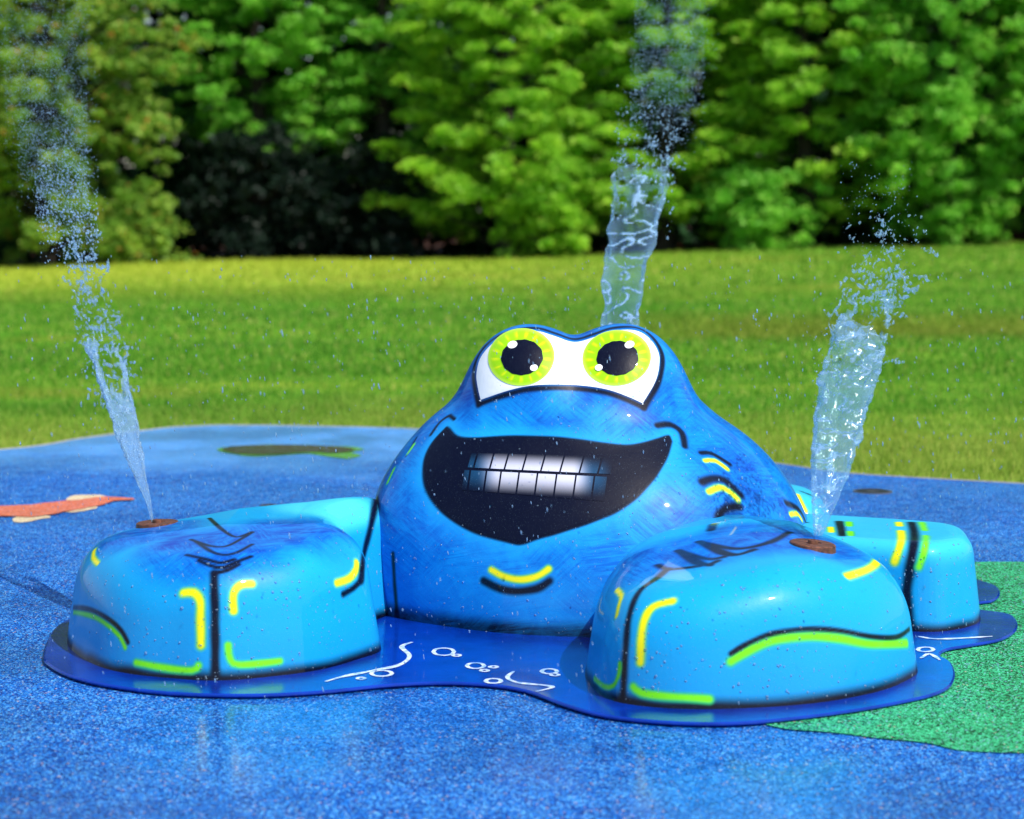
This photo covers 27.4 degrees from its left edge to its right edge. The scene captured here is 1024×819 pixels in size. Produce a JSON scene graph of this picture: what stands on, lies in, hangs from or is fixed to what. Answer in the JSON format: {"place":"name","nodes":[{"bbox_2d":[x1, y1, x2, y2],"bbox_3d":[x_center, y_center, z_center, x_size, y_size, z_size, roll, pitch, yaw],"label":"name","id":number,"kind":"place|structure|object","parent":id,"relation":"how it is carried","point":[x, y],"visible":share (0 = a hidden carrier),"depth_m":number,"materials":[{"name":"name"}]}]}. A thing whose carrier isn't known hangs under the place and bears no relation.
{"place":"outdoors","nodes":[
{"label":"outdoors","id":0,"kind":"place"},
{"bbox_2d":[13,3,828,209],"label":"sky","id":1,"kind":"structure","parent":0,"point":[149,20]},
{"bbox_2d":[0,425,1023,818],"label":"splash pad surface","id":2,"kind":"object","parent":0,"point":[72,749],"visible":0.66,"depth_m":5.99,"materials":[{"name":"blue rubber"}]},
{"bbox_2d":[0,495,133,522],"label":"salamander inlay","id":3,"kind":"object","parent":2,"relation":"on","point":[73,503],"visible":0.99,"depth_m":10.58,"materials":[{"name":"rubber"}]},
{"bbox_2d":[217,444,363,458],"bbox_3d":[-1.373,0.255,13.111,0.992,0.004,0.675,1,6,12],"label":"leaf inlay","id":4,"kind":"object","parent":2,"relation":"on","point":[344,452],"visible":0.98,"depth_m":13.08,"materials":[{"name":"green rubber"}]},
{"bbox_2d":[0,254,1023,725],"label":"falling droplets","id":5,"kind":"object","parent":2,"relation":"on","point":[506,420],"visible":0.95,"depth_m":6.91,"materials":[{"name":"clear liquid"}]},
{"bbox_2d":[43,323,1017,726],"bbox_3d":[0.145,0.239,7.729,3.553,1.082,3.362,0,5,0],"label":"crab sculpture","id":6,"kind":"object","parent":2,"relation":"on","point":[489,513],"visible":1,"depth_m":7.09,"materials":[{"name":"blue plastic"}]},
{"bbox_2d":[0,0,151,505],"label":"water jet","id":7,"kind":"object","parent":6,"relation":"on","point":[86,233],"visible":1,"depth_m":8.86,"materials":[{"name":"white"}]},
{"bbox_2d":[87,347,970,699],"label":"water beads","id":8,"kind":"object","parent":6,"relation":"on","point":[545,619],"visible":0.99,"depth_m":6.69,"materials":[{"name":"white"}]},
{"bbox_2d":[600,0,718,321],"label":"water jet","id":9,"kind":"object","parent":6,"relation":"on","point":[655,234],"visible":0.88,"depth_m":10.39,"materials":[{"name":"white"}]},
{"bbox_2d":[811,161,935,518],"bbox_3d":[1.216,-0.237,7.110,0.377,1.215,0.939,2,6,21],"label":"water jet","id":10,"kind":"object","parent":6,"relation":"on","point":[820,383],"visible":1,"depth_m":7.08,"materials":[{"name":"white"}]},
{"bbox_2d":[853,488,892,493],"bbox_3d":[1.928,0.442,11.231,0.210,0.016,0.210,0,5,0],"label":"drain cover","id":11,"kind":"object","parent":2,"relation":"on","point":[871,491],"visible":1,"depth_m":11.20,"materials":[{"name":"grey metal"}]},
{"bbox_2d":[0,227,1023,482],"bbox_3d":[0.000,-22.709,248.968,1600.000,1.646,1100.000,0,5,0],"label":"lawn ground","id":12,"kind":"structure","parent":0,"point":[910,243],"depth_m":21.92,"materials":[{"name":"green plant"}]},
{"bbox_2d":[0,0,211,265],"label":"broadleaf tree","id":13,"kind":"object","parent":12,"relation":"on","point":[112,62],"visible":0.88,"depth_m":48.16,"materials":[{"name":"green plant"}]},
{"bbox_2d":[61,174,203,264],"bbox_3d":[-8.876,-4.280,48.792,3.084,2.356,2.582,-3,6,-30],"label":"shrub","id":14,"kind":"object","parent":12,"relation":"on","point":[127,226],"visible":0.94,"depth_m":48.40,"materials":[{"name":"green plant"}]},
{"bbox_2d":[168,119,338,259],"bbox_3d":[-6.448,-5.189,51.524,4.678,3.777,4.108,0,5,0],"label":"shrub","id":15,"kind":"object","parent":12,"relation":"on","point":[253,228],"visible":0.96,"depth_m":50.58,"materials":[{"name":"green plant"}]},
{"bbox_2d":[149,0,421,256],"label":"tree","id":16,"kind":"object","parent":12,"relation":"on","point":[294,36],"visible":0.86,"depth_m":51.87,"materials":[{"name":"green plant"}]},
{"bbox_2d":[273,129,438,258],"bbox_3d":[-3.995,-5.040,51.568,4.574,3.677,4.085,0,5,0],"label":"shrub","id":17,"kind":"object","parent":12,"relation":"on","point":[379,232],"visible":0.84,"depth_m":50.89,"materials":[{"name":"green plant"}]},
{"bbox_2d":[271,0,485,256],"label":"broadleaf tree","id":18,"kind":"object","parent":12,"relation":"on","point":[380,37],"visible":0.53,"depth_m":52.59,"materials":[{"name":"green plant"}]},
{"bbox_2d":[0,0,1023,264],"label":"woodland","id":19,"kind":"object","parent":12,"relation":"on","point":[180,172],"visible":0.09,"depth_m":54.57,"materials":[{"name":"green plant"}]},
{"bbox_2d":[349,0,675,257],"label":"broadleaf tree","id":20,"kind":"object","parent":12,"relation":"on","point":[490,24],"visible":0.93,"depth_m":49.06,"materials":[{"name":"green plant"}]},
{"bbox_2d":[487,163,598,259],"bbox_3d":[0.712,-4.490,48.962,2.609,2.590,3.591,0,5,0],"label":"shrub","id":21,"kind":"object","parent":12,"relation":"on","point":[544,202],"visible":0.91,"depth_m":48.32,"materials":[{"name":"leaves"},{"name":"bark"}]},
{"bbox_2d":[525,0,817,251],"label":"broadleaf tree","id":22,"kind":"object","parent":12,"relation":"on","point":[664,240],"visible":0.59,"depth_m":50.04,"materials":[{"name":"green plant"}]},
{"bbox_2d":[673,159,833,250],"bbox_3d":[5.593,-4.655,48.816,2.966,2.348,3.310,-3,6,-29],"label":"shrub","id":23,"kind":"object","parent":12,"relation":"on","point":[752,193],"visible":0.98,"depth_m":48.14,"materials":[{"name":"green plant"}]},
{"bbox_2d":[681,0,933,246],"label":"broadleaf tree","id":24,"kind":"object","parent":12,"relation":"on","point":[802,80],"visible":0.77,"depth_m":49.10,"materials":[{"name":"green plant"}]},
{"bbox_2d":[809,0,1023,246],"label":"broadleaf tree","id":25,"kind":"object","parent":12,"relation":"on","point":[973,208],"visible":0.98,"depth_m":47.95,"materials":[{"name":"green plant"}]},
{"bbox_2d":[979,0,1023,232],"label":"broadleaf tree","id":26,"kind":"object","parent":12,"relation":"on","point":[1011,227],"visible":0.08,"depth_m":50.96,"materials":[{"name":"green plant"}]},
{"bbox_2d":[767,562,1023,752],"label":"green path surface","id":27,"kind":"object","parent":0,"point":[957,715],"visible":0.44,"depth_m":6.34,"materials":[{"name":"rubber"}]}
]}

